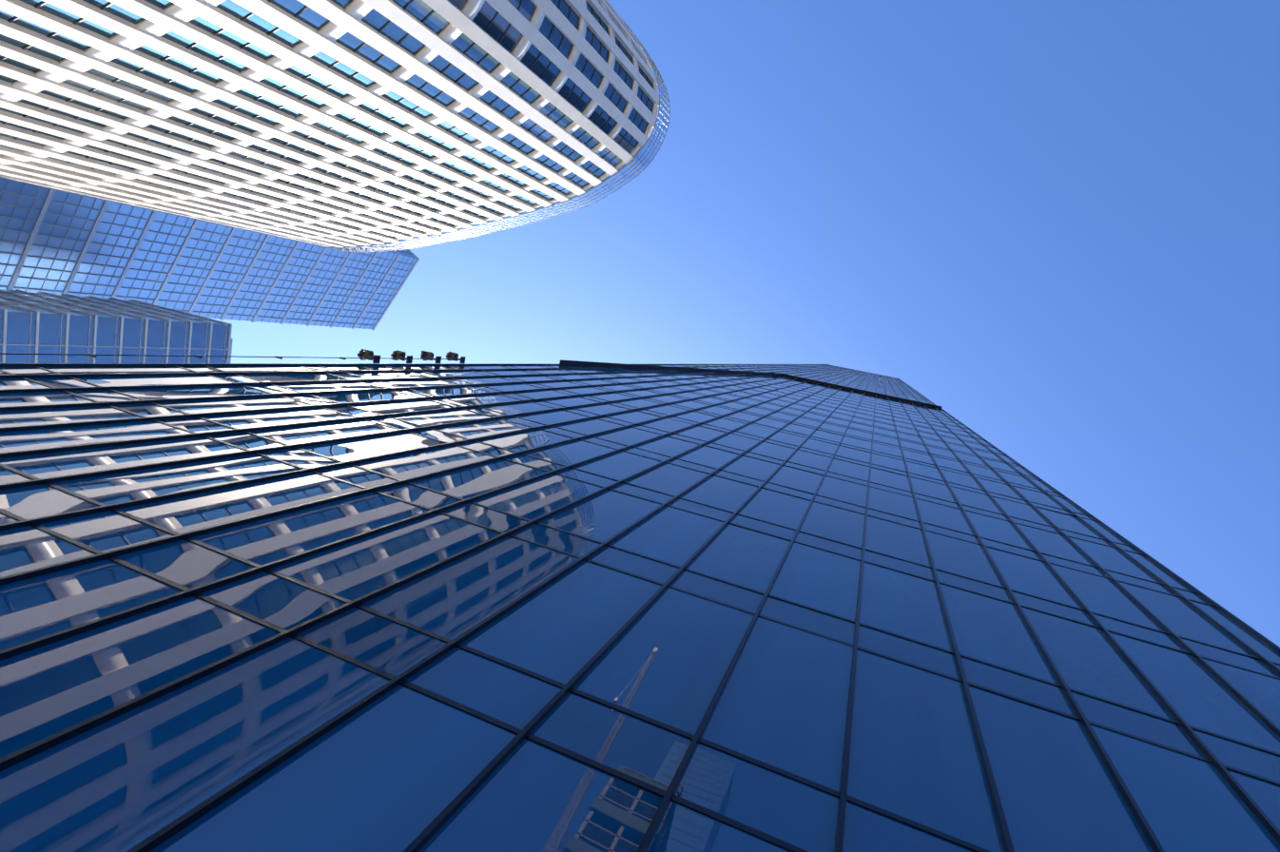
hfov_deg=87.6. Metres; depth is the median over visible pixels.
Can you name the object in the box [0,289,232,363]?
distant tower
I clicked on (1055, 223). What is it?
sky
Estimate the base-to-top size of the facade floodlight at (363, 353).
0.936 m
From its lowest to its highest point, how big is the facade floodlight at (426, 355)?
0.978 m
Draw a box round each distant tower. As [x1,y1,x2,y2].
[0,176,419,329]
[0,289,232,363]
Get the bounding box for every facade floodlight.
[357,349,380,363]
[390,349,412,363]
[420,350,441,363]
[446,351,465,363]
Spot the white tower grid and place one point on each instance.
(76, 64)
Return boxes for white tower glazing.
[0,0,653,241]
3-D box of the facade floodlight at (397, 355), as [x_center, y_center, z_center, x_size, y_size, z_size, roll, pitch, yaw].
[-10.910,-3.152,30.471,1.273,0.945,0.420,14,-80,18]
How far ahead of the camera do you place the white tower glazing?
78.13 m
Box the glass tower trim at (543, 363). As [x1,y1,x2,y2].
[261,363,1279,647]
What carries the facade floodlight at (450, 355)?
attached to the glass tower trim at (543, 363)
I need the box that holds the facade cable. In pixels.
[0,352,459,360]
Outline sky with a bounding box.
[212,0,1279,647]
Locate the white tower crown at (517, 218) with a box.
[332,54,669,252]
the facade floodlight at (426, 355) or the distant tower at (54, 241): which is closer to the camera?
the facade floodlight at (426, 355)
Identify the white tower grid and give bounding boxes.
[0,0,659,247]
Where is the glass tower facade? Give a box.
[0,363,1279,851]
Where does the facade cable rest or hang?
attached to the glass tower trim at (543, 363)
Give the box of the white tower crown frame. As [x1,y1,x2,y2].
[325,19,670,252]
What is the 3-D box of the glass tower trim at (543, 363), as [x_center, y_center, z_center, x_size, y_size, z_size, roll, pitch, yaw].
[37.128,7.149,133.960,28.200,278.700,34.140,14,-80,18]
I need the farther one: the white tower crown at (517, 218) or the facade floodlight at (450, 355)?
the white tower crown at (517, 218)
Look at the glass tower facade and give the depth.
8.84 m
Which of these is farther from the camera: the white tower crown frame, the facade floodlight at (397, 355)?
the white tower crown frame

